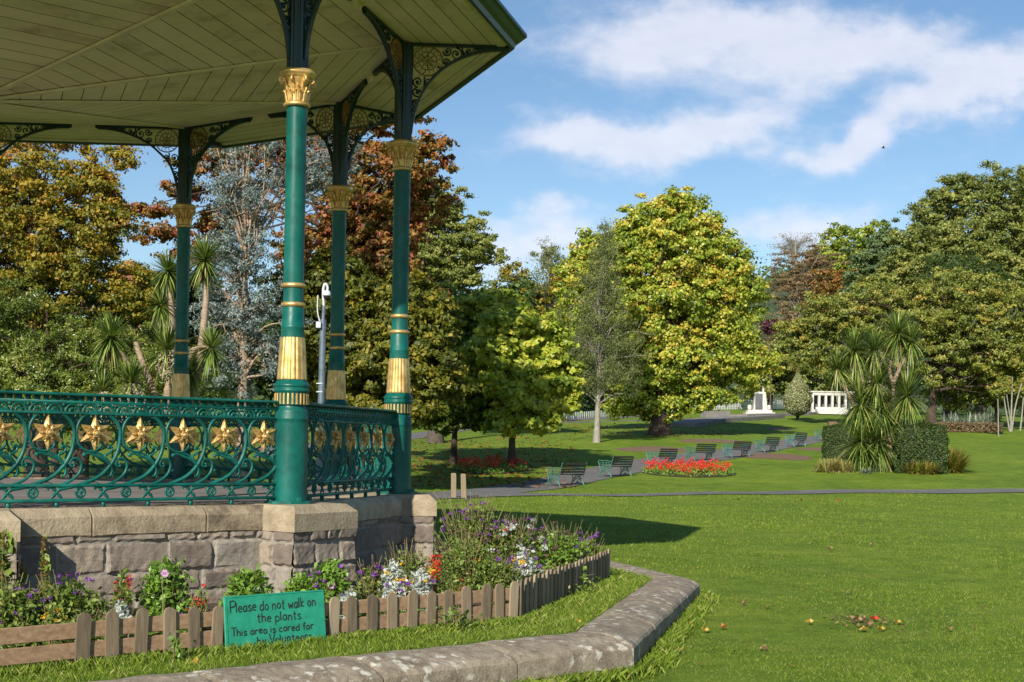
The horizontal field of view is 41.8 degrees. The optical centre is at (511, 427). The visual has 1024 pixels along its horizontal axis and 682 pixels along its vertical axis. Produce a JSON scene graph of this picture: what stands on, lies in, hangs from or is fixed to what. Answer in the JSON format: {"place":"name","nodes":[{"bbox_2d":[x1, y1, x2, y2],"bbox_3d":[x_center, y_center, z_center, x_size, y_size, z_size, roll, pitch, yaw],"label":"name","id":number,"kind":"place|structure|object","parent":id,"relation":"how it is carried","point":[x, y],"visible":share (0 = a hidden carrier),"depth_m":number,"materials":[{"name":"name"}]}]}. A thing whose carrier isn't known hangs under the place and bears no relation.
{"place":"outdoors","nodes":[
{"label":"outdoors","id":0,"kind":"place"},
{"bbox_2d":[0,536,649,681],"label":"grass verge","id":1,"kind":"object","parent":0,"point":[279,656],"depth_m":8.76,"materials":[{"name":"plant"}]},
{"bbox_2d":[166,630,182,661],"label":"climbing weed","id":2,"kind":"object","parent":1,"relation":"on","point":[175,643],"visible":0.98,"depth_m":8.18,"materials":[{"name":"green plant"}]},
{"bbox_2d":[223,590,325,650],"bbox_3d":[-1.552,1.278,8.827,0.767,0.375,0.020,2,-8,-42],"label":"sign board","id":3,"kind":"object","parent":1,"relation":"on","point":[273,617],"visible":0.99,"depth_m":8.81,"materials":[{"name":"green paint"}]},
{"bbox_2d":[0,537,550,667],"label":"flowerbed soil","id":4,"kind":"structure","parent":1,"relation":"on","point":[211,606],"depth_m":10.94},
{"bbox_2d":[0,529,18,625],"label":"leafy weed","id":5,"kind":"object","parent":4,"relation":"on","point":[9,544],"visible":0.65,"depth_m":8.69,"materials":[{"name":"green plant"}]},
{"bbox_2d":[0,572,45,648],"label":"trailing verbena","id":6,"kind":"object","parent":4,"relation":"on","point":[13,599],"visible":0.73,"depth_m":8.53,"materials":[{"name":"green plant"}]},
{"bbox_2d":[35,534,53,609],"bbox_3d":[-3.098,1.062,8.892,0.146,0.712,0.137,1,-1,0],"label":"amaranth","id":7,"kind":"object","parent":4,"relation":"on","point":[45,564],"visible":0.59,"depth_m":8.88,"materials":[{"name":"green plant"}]},
{"bbox_2d":[40,601,65,644],"bbox_3d":[-2.781,1.233,8.124,0.154,0.364,0.155,1,-1,-23],"label":"marigold","id":8,"kind":"object","parent":4,"relation":"on","point":[51,616],"visible":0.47,"depth_m":8.11,"materials":[{"name":"green plant"}]},
{"bbox_2d":[25,567,104,644],"bbox_3d":[-2.910,1.176,8.781,0.572,0.520,0.482,1,-1,0],"label":"trailing verbena","id":9,"kind":"object","parent":4,"relation":"on","point":[69,595],"visible":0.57,"depth_m":8.73,"materials":[{"name":"green plant"}]},
{"bbox_2d":[0,607,195,662],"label":"groundcover","id":10,"kind":"object","parent":4,"relation":"on","point":[98,638],"visible":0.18,"depth_m":8.53,"materials":[{"name":"green plant"}]},
{"bbox_2d":[80,592,116,639],"bbox_3d":[-2.728,1.250,8.796,0.321,0.357,0.254,1,-1,-12],"label":"dry sage","id":11,"kind":"object","parent":4,"relation":"on","point":[104,608],"visible":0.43,"depth_m":8.77,"materials":[{"name":"green plant"}]},
{"bbox_2d":[110,561,135,637],"bbox_3d":[-2.608,1.167,8.985,0.197,0.547,0.151,1,-1,0],"label":"red salvia","id":12,"kind":"object","parent":4,"relation":"on","point":[124,592],"visible":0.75,"depth_m":8.97,"materials":[{"name":"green plant"}]},
{"bbox_2d":[133,554,195,634],"bbox_3d":[-2.388,1.159,9.169,0.446,0.584,0.410,1,-1,0],"label":"osteospermum bush","id":13,"kind":"object","parent":4,"relation":"on","point":[173,584],"visible":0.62,"depth_m":9.14,"materials":[{"name":"green plant"}]},
{"bbox_2d":[187,583,211,630],"bbox_3d":[-2.096,1.239,8.987,0.168,0.396,0.169,1,-1,0],"label":"scarlet verbena","id":14,"kind":"object","parent":4,"relation":"on","point":[199,605],"visible":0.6,"depth_m":8.98,"materials":[{"name":"red plant"}]},
{"bbox_2d":[218,563,274,627],"bbox_3d":[-1.843,1.202,9.361,0.487,0.520,0.471,1,-1,0],"label":"osteospermum bush","id":15,"kind":"object","parent":4,"relation":"on","point":[253,584],"visible":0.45,"depth_m":9.33,"materials":[{"name":"green plant"}]},
{"bbox_2d":[0,0,526,611],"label":"bandstand","id":16,"kind":"structure","parent":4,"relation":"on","point":[186,78],"depth_m":13.44,"materials":[{"name":"green paint"}]},
{"bbox_2d":[279,571,314,592],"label":"osteospermum bush","id":17,"kind":"object","parent":4,"relation":"on","point":[299,582],"visible":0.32,"depth_m":9.85,"materials":[{"name":"green plant"}]},
{"bbox_2d":[0,528,609,665],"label":"picket fence","id":18,"kind":"object","parent":4,"relation":"on","point":[536,591],"visible":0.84,"depth_m":9.17,"materials":[{"name":"brown wood"}]},
{"bbox_2d":[305,557,355,619],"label":"osteospermum bush","id":19,"kind":"object","parent":4,"relation":"on","point":[332,585],"visible":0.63,"depth_m":9.85,"materials":[{"name":"green plant"}]},
{"bbox_2d":[353,554,387,597],"bbox_3d":[-1.106,1.241,10.584,0.306,0.485,0.261,0,-1,31],"label":"wild pansy","id":20,"kind":"object","parent":4,"relation":"on","point":[372,586],"visible":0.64,"depth_m":10.55,"materials":[{"name":"green plant"}]},
{"bbox_2d":[325,588,456,625],"bbox_3d":[-1.010,1.357,10.300,1.690,0.248,1.383,1,-1,0],"label":"groundcover","id":21,"kind":"object","parent":4,"relation":"on","point":[379,595],"visible":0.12,"depth_m":10.21,"materials":[{"name":"green plant"}]},
{"bbox_2d":[378,558,410,613],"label":"silver ragwort","id":22,"kind":"object","parent":4,"relation":"on","point":[393,574],"visible":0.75,"depth_m":10.26,"materials":[{"name":"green plant"}]},
{"bbox_2d":[376,537,443,594],"bbox_3d":[-0.857,1.202,11.191,0.575,0.585,0.515,1,-1,0],"label":"feathery shrub","id":23,"kind":"object","parent":4,"relation":"on","point":[409,560],"visible":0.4,"depth_m":11.16,"materials":[{"name":"green plant"}]},
{"bbox_2d":[406,568,435,612],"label":"silver ragwort","id":24,"kind":"object","parent":4,"relation":"on","point":[422,580],"visible":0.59,"depth_m":10.15,"materials":[{"name":"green plant"}]},
{"bbox_2d":[427,554,442,609],"bbox_3d":[-0.606,1.232,10.383,0.150,0.505,0.136,1,-1,22],"label":"red salvia","id":25,"kind":"object","parent":4,"relation":"on","point":[437,573],"visible":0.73,"depth_m":10.37,"materials":[{"name":"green plant"}]},
{"bbox_2d":[429,528,511,592],"bbox_3d":[-0.380,1.188,11.579,0.736,0.632,0.633,1,-1,26],"label":"feathery shrub","id":26,"kind":"object","parent":4,"relation":"on","point":[459,556],"visible":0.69,"depth_m":11.51,"materials":[{"name":"green plant"}]},
{"bbox_2d":[429,491,512,580],"bbox_3d":[-0.400,1.083,13.207,0.908,0.904,0.765,1,-1,0],"label":"tall verbena","id":27,"kind":"object","parent":4,"relation":"on","point":[472,525],"visible":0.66,"depth_m":13.13,"materials":[{"name":"green plant"}]},
{"bbox_2d":[466,550,528,603],"bbox_3d":[-0.124,1.277,11.458,0.596,0.467,0.544,1,-1,0],"label":"feathery shrub","id":28,"kind":"object","parent":4,"relation":"on","point":[501,571],"visible":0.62,"depth_m":11.44,"materials":[{"name":"green plant"}]},
{"bbox_2d":[481,513,550,568],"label":"flowers","id":29,"kind":"object","parent":4,"relation":"on","point":[517,538],"visible":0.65,"depth_m":13.10,"materials":[{"name":"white plant"}]},
{"bbox_2d":[426,559,614,596],"bbox_3d":[-0.023,1.362,12.265,1.574,0.327,1.705,1,-1,-26],"label":"groundcover","id":30,"kind":"object","parent":4,"relation":"on","point":[544,572],"visible":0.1,"depth_m":12.10,"materials":[{"name":"green plant"}]},
{"bbox_2d":[513,545,537,581],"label":"silver ragwort","id":31,"kind":"object","parent":4,"relation":"on","point":[519,556],"visible":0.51,"depth_m":11.98,"materials":[{"name":"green plant"}]},
{"bbox_2d":[529,518,600,579],"bbox_3d":[0.481,1.222,13.182,0.799,0.650,0.697,1,-1,0],"label":"evening primrose","id":32,"kind":"object","parent":4,"relation":"on","point":[565,554],"visible":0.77,"depth_m":13.12,"materials":[{"name":"green plant"}]},
{"bbox_2d":[574,527,604,559],"bbox_3d":[0.796,1.285,13.690,0.401,0.544,0.361,1,-1,0],"label":"tall verbena","id":33,"kind":"object","parent":4,"relation":"on","point":[592,545],"visible":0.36,"depth_m":13.66,"materials":[{"name":"green plant"}]},
{"bbox_2d":[0,574,631,681],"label":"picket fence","id":34,"kind":"object","parent":1,"relation":"on","point":[415,629],"visible":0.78,"depth_m":8.91,"materials":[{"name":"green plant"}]},
{"bbox_2d":[0,560,652,681],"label":"verge blades","id":35,"kind":"object","parent":1,"relation":"on","point":[531,630],"visible":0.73,"depth_m":8.95,"materials":[{"name":"green plant"}]},
{"bbox_2d":[430,607,484,630],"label":"climbing weed","id":36,"kind":"object","parent":1,"relation":"on","point":[459,621],"visible":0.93,"depth_m":9.69,"materials":[{"name":"green plant"}]},
{"bbox_2d":[256,415,639,457],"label":"path","id":37,"kind":"structure","parent":0,"point":[418,435],"depth_m":83.84,"materials":[{"name":"asphalt"}]},
{"bbox_2d":[0,397,1023,681],"bbox_3d":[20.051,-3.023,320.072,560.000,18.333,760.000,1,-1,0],"label":"lawn","id":38,"kind":"structure","parent":0,"point":[996,461],"depth_m":22.02,"materials":[{"name":"plant"}]},
{"bbox_2d":[0,142,175,476],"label":"autumn tree","id":39,"kind":"object","parent":38,"relation":"on","point":[33,258],"visible":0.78,"depth_m":40.53,"materials":[{"name":"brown plant"}]},
{"bbox_2d":[0,266,239,476],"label":"laurel shrub","id":40,"kind":"object","parent":38,"relation":"on","point":[56,372],"visible":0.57,"depth_m":32.64,"materials":[{"name":"green plant"}]},
{"bbox_2d":[85,353,160,422],"bbox_3d":[-8.477,-0.842,29.012,1.897,1.574,1.419,1,-1,0],"label":"cabbage palm","id":41,"kind":"object","parent":38,"relation":"on","point":[131,374],"visible":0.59,"depth_m":28.84,"materials":[{"name":"green plant"}]},
{"bbox_2d":[0,262,280,476],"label":"dark evergreen tree","id":42,"kind":"object","parent":38,"relation":"on","point":[263,393],"visible":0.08,"depth_m":45.27,"materials":[{"name":"green plant"}]},
{"bbox_2d":[81,309,235,413],"bbox_3d":[-7.766,-1.440,29.553,3.646,2.450,1.673,1,-1,0],"label":"cabbage palm","id":43,"kind":"object","parent":38,"relation":"on","point":[112,346],"visible":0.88,"depth_m":29.39,"materials":[{"name":"green plant"}]},
{"bbox_2d":[136,234,229,408],"bbox_3d":[-7.470,-2.442,30.533,2.336,4.102,1.516,1,-1,0],"label":"cabbage palm","id":44,"kind":"object","parent":38,"relation":"on","point":[204,268],"visible":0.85,"depth_m":30.44,"materials":[{"name":"green plant"}]},
{"bbox_2d":[172,133,365,480],"bbox_3d":[-6.526,-3.726,37.895,6.379,11.340,3.402,2,-1,-41],"label":"eucalyptus tree","id":45,"kind":"object","parent":38,"relation":"on","point":[241,197],"visible":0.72,"depth_m":36.91,"materials":[{"name":"grey plant"}]},
{"bbox_2d":[120,115,465,483],"bbox_3d":[-8.206,-6.695,44.884,14.394,17.472,7.149,1,-1,28],"label":"beech tree","id":46,"kind":"object","parent":38,"relation":"on","point":[369,224],"visible":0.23,"depth_m":43.63,"materials":[{"name":"brown plant"}]},
{"bbox_2d":[316,283,330,478],"bbox_3d":[-3.821,-0.591,26.989,0.286,4.664,0.240,1,-1,0],"label":"camera post","id":47,"kind":"object","parent":38,"relation":"on","point":[326,295],"visible":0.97,"depth_m":26.96,"materials":[{"name":"grey metal"}]},
{"bbox_2d":[255,242,484,482],"bbox_3d":[-4.252,-1.819,40.076,6.908,7.676,4.470,1,-1,0],"label":"autumn bush tree","id":48,"kind":"object","parent":38,"relation":"on","point":[434,326],"visible":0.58,"depth_m":39.23,"materials":[{"name":"green plant"}]},
{"bbox_2d":[90,555,699,681],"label":"kerb wall","id":49,"kind":"structure","parent":38,"relation":"on","point":[628,630],"depth_m":8.81,"materials":[{"name":"stone"}]},
{"bbox_2d":[377,168,510,442],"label":"oak tree","id":50,"kind":"object","parent":38,"relation":"on","point":[462,272],"visible":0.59,"depth_m":73.47,"materials":[{"name":"green plant"}]},
{"bbox_2d":[367,277,541,391],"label":"background tree","id":51,"kind":"object","parent":38,"relation":"on","point":[514,285],"visible":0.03,"depth_m":104.30,"materials":[{"name":"green plant"}]},
{"bbox_2d":[411,279,499,462],"bbox_3d":[-2.753,-2.366,58.409,6.882,8.038,3.958,1,-1,0],"label":"shaded catalpa","id":52,"kind":"object","parent":38,"relation":"on","point":[468,413],"visible":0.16,"depth_m":57.53,"materials":[{"name":"green plant"}]},
{"bbox_2d":[452,453,526,473],"bbox_3d":[-0.913,1.479,54.927,3.132,0.838,5.182,1,-1,0],"label":"red flower bed","id":53,"kind":"object","parent":38,"relation":"on","point":[499,466],"visible":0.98,"depth_m":53.98,"materials":[{"name":"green plant"}]},
{"bbox_2d":[445,276,588,468],"bbox_3d":[-0.835,-2.235,56.374,4.887,8.116,8.228,2,-1,-40],"label":"lime green catalpa","id":54,"kind":"object","parent":38,"relation":"on","point":[516,344],"visible":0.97,"depth_m":54.29,"materials":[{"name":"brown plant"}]},
{"bbox_2d":[484,258,573,317],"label":"orange tinted tree","id":55,"kind":"object","parent":38,"relation":"on","point":[509,277],"visible":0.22,"depth_m":119.70,"materials":[{"name":"grey plant"}]},
{"bbox_2d":[521,235,565,320],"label":"birch tree","id":56,"kind":"object","parent":38,"relation":"on","point":[548,261],"visible":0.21,"depth_m":121.65,"materials":[{"name":"green plant"}]},
{"bbox_2d":[555,217,655,442],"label":"slim grey tree","id":57,"kind":"object","parent":38,"relation":"on","point":[601,374],"visible":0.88,"depth_m":76.79,"materials":[{"name":"green plant"}]},
{"bbox_2d":[567,331,643,410],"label":"background tree","id":58,"kind":"object","parent":38,"relation":"on","point":[588,398],"visible":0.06,"depth_m":138.13,"materials":[{"name":"green plant"}]},
{"bbox_2d":[491,587,725,681],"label":"tall edge blades","id":59,"kind":"object","parent":38,"relation":"on","point":[660,653],"visible":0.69,"depth_m":9.94,"materials":[{"name":"green plant"}]},
{"bbox_2d":[616,446,689,451],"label":"bare soil bed","id":60,"kind":"object","parent":38,"relation":"on","point":[651,448],"visible":0.89,"depth_m":70.85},
{"bbox_2d":[540,185,785,435],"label":"golden maple","id":61,"kind":"object","parent":38,"relation":"on","point":[660,236],"visible":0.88,"depth_m":85.79,"materials":[{"name":"yellow plant"}]},
{"bbox_2d":[642,456,735,476],"bbox_3d":[7.210,1.584,54.928,3.888,0.823,5.182,1,-1,0],"label":"red flower bed","id":62,"kind":"object","parent":38,"relation":"on","point":[694,469],"visible":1,"depth_m":54.02,"materials":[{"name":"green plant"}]},
{"bbox_2d":[411,424,995,666],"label":"leaf litter","id":63,"kind":"object","parent":38,"relation":"on","point":[517,483],"visible":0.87,"depth_m":55.75,"materials":[{"name":"orange plant"}]},
{"bbox_2d":[680,439,736,442],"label":"bare soil bed","id":64,"kind":"object","parent":38,"relation":"on","point":[708,440],"visible":0.92,"depth_m":80.06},
{"bbox_2d":[701,411,729,417],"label":"stone block seat","id":65,"kind":"object","parent":38,"relation":"on","point":[709,414],"visible":0.54,"depth_m":123.35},
{"bbox_2d":[670,415,784,427],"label":"path","id":66,"kind":"structure","parent":38,"relation":"on","point":[697,422],"depth_m":111.71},
{"bbox_2d":[743,379,771,413],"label":"war memorial","id":67,"kind":"object","parent":38,"relation":"on","point":[760,406],"visible":0.87,"depth_m":133.41,"materials":[{"name":"white stone"}]},
{"bbox_2d":[757,318,779,409],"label":"purple shrub","id":68,"kind":"object","parent":38,"relation":"on","point":[766,328],"visible":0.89,"depth_m":139.96,"materials":[{"name":"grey plant"}]},
{"bbox_2d":[737,453,810,459],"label":"bare soil bed","id":69,"kind":"object","parent":38,"relation":"on","point":[780,456],"visible":0.93,"depth_m":65.86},
{"bbox_2d":[733,317,856,406],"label":"background tree","id":70,"kind":"object","parent":38,"relation":"on","point":[782,381],"visible":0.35,"depth_m":148.57,"materials":[{"name":"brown plant"}]},
{"bbox_2d":[767,230,822,299],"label":"bare crown tree","id":71,"kind":"object","parent":38,"relation":"on","point":[792,244],"visible":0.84,"depth_m":156.14,"materials":[{"name":"grey plant"}]},
{"bbox_2d":[782,373,812,419],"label":"variegated cone shrub","id":72,"kind":"object","parent":38,"relation":"on","point":[797,387],"visible":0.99,"depth_m":119.90,"materials":[{"name":"green plant"}]},
{"bbox_2d":[762,232,856,402],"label":"bare topped larch","id":73,"kind":"object","parent":38,"relation":"on","point":[799,276],"visible":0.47,"depth_m":149.62,"materials":[{"name":"brown plant"}]},
{"bbox_2d":[801,267,858,390],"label":"orange brown tree","id":74,"kind":"object","parent":38,"relation":"on","point":[833,277],"visible":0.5,"depth_m":147.61,"materials":[{"name":"grey plant"}]},
{"bbox_2d":[809,391,852,414],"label":"garden shelter","id":75,"kind":"object","parent":38,"relation":"on","point":[820,405],"visible":0.69,"depth_m":139.93,"materials":[{"name":"white stone"}]},
{"bbox_2d":[805,457,857,473],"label":"golden grass clump","id":76,"kind":"object","parent":38,"relation":"on","point":[831,466],"visible":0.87,"depth_m":56.33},
{"bbox_2d":[821,423,857,458],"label":"clipped hedge","id":77,"kind":"object","parent":38,"relation":"on","point":[830,438],"visible":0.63,"depth_m":65.31,"materials":[{"name":"green plant"}]},
{"bbox_2d":[804,219,892,285],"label":"yellow tinted tree","id":78,"kind":"object","parent":38,"relation":"on","point":[852,234],"visible":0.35,"depth_m":159.62,"materials":[{"name":"grey plant"}]},
{"bbox_2d":[806,363,896,402],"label":"background tree","id":79,"kind":"object","parent":38,"relation":"on","point":[818,384],"visible":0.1,"depth_m":148.97,"materials":[{"name":"green plant"}]},
{"bbox_2d":[810,611,905,631],"bbox_3d":[3.153,1.758,12.216,0.816,0.032,1.386,1,-1,0],"label":"debris patch","id":80,"kind":"object","parent":38,"relation":"on","point":[855,622],"visible":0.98,"depth_m":12.14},
{"bbox_2d":[815,306,944,473],"bbox_3d":[15.593,-1.154,57.178,5.848,8.351,3.780,1,-1,0],"label":"cabbage palm","id":81,"kind":"object","parent":38,"relation":"on","point":[868,424],"visible":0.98,"depth_m":56.88,"materials":[{"name":"green plant"}]},
{"bbox_2d":[837,217,923,368],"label":"blue green oak","id":82,"kind":"object","parent":38,"relation":"on","point":[868,261],"visible":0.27,"depth_m":139.02,"materials":[{"name":"grey plant"}]},
{"bbox_2d":[770,265,1023,423],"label":"spreading cherry","id":83,"kind":"object","parent":38,"relation":"on","point":[1001,349],"visible":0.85,"depth_m":106.03,"materials":[{"name":"green plant"}]},
{"bbox_2d":[885,421,949,473],"bbox_3d":[17.201,0.911,57.012,2.532,2.367,1.858,1,-1,-5],"label":"clipped hedge","id":84,"kind":"object","parent":38,"relation":"on","point":[928,442],"visible":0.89,"depth_m":56.33,"materials":[{"name":"green plant"}]},
{"bbox_2d":[901,460,944,474],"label":"rusty grass clump","id":85,"kind":"object","parent":38,"relation":"on","point":[917,468],"visible":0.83,"depth_m":56.06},
{"bbox_2d":[856,360,1023,420],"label":"background tree","id":86,"kind":"object","parent":38,"relation":"on","point":[963,397],"visible":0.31,"depth_m":111.46,"materials":[{"name":"green plant"}]},
{"bbox_2d":[864,218,1023,420],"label":"green oak","id":87,"kind":"object","parent":38,"relation":"on","point":[898,268],"visible":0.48,"depth_m":123.96,"materials":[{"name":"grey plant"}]},
{"bbox_2d":[932,412,973,425],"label":"flax clump","id":88,"kind":"object","parent":38,"relation":"on","point":[956,419],"visible":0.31,"depth_m":104.11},
{"bbox_2d":[938,446,977,473],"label":"rusty iris clump","id":89,"kind":"object","parent":38,"relation":"on","point":[956,462],"visible":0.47,"depth_m":57.20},
{"bbox_2d":[897,159,1023,415],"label":"domed oak","id":90,"kind":"object","parent":38,"relation":"on","point":[998,215],"visible":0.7,"depth_m":133.77,"materials":[{"name":"green plant"}]},
{"bbox_2d":[917,249,1013,419],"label":"dark yew","id":91,"kind":"object","parent":38,"relation":"on","point":[959,260],"visible":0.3,"depth_m":116.32,"materials":[{"name":"green plant"}]},
{"bbox_2d":[936,422,1003,432],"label":"brown border hedge","id":92,"kind":"object","parent":38,"relation":"on","point":[983,427],"visible":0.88,"depth_m":98.98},
{"bbox_2d":[985,382,1011,436],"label":"young tree","id":93,"kind":"object","parent":38,"relation":"on","point":[1003,390],"visible":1,"depth_m":92.98,"materials":[{"name":"green plant"}]},
{"bbox_2d":[990,375,1021,430],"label":"young tree","id":94,"kind":"object","parent":38,"relation":"on","point":[1000,378],"visible":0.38,"depth_m":102.31,"materials":[{"name":"grey plant"}]},
{"bbox_2d":[1013,381,1023,430],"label":"young tree","id":95,"kind":"object","parent":38,"relation":"on","point":[1021,393],"visible":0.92,"depth_m":103.89,"materials":[{"name":"grey plant"}]},
{"bbox_2d":[1,0,1023,328],"label":"sky","id":96,"kind":"structure","parent":0,"point":[783,113],"materials":[{"name":"blue"}]},
{"bbox_2d":[419,435,821,497],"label":"bench path","id":97,"kind":"structure","parent":0,"point":[591,474],"depth_m":54.15,"materials":[{"name":"asphalt"}]},
{"bbox_2d":[546,462,586,486],"bbox_3d":[1.917,1.640,47.124,0.701,0.854,1.692,0,-1,34],"label":"park bench","id":98,"kind":"object","parent":97,"relation":"on","point":[576,468],"visible":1,"depth_m":46.74,"materials":[{"name":"green metal"}]},
{"bbox_2d":[598,455,633,477],"bbox_3d":[4.043,1.506,52.015,0.701,0.854,1.692,0,-1,33],"label":"park bench","id":99,"kind":"object","parent":97,"relation":"on","point":[620,462],"visible":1,"depth_m":51.63,"materials":[{"name":"green metal"}]},
{"bbox_2d":[646,448,677,466],"bbox_3d":[6.457,1.304,57.690,0.701,0.855,1.692,0,-1,34],"label":"park bench","id":100,"kind":"object","parent":97,"relation":"on","point":[665,454],"visible":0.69,"depth_m":57.37,"materials":[{"name":"green metal"}]},
{"bbox_2d":[685,443,716,460],"bbox_3d":[8.774,1.158,62.345,0.701,0.854,1.692,0,-1,41],"label":"park bench","id":101,"kind":"object","parent":97,"relation":"on","point":[711,450],"visible":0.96,"depth_m":62.16,"materials":[{"name":"green metal"}]},
{"bbox_2d":[722,441,751,457],"bbox_3d":[10.879,1.067,64.816,0.701,0.855,1.692,0,-1,41],"label":"park bench","id":102,"kind":"object","parent":97,"relation":"on","point":[744,446],"visible":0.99,"depth_m":64.47,"materials":[{"name":"green metal"}]},
{"bbox_2d":[755,437,779,451],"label":"park bench","id":103,"kind":"object","parent":97,"relation":"on","point":[769,442],"visible":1,"depth_m":69.88,"materials":[{"name":"green metal"}]},
{"bbox_2d":[785,432,807,446],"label":"park bench","id":104,"kind":"object","parent":97,"relation":"on","point":[799,438],"visible":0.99,"depth_m":75.46,"materials":[{"name":"green metal"}]},
{"bbox_2d":[227,265,1023,412],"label":"hill","id":105,"kind":"structure","parent":0,"point":[771,311],"depth_m":360.48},
{"bbox_2d":[189,239,1019,412],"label":"hillside woodland","id":106,"kind":"object","parent":105,"relation":"on","point":[764,273],"depth_m":424.31,"materials":[{"name":"green plant"}]},
{"bbox_2d":[442,488,1023,498],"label":"crossing path","id":107,"kind":"structure","parent":0,"point":[990,490],"depth_m":44.77,"materials":[{"name":"asphalt"}]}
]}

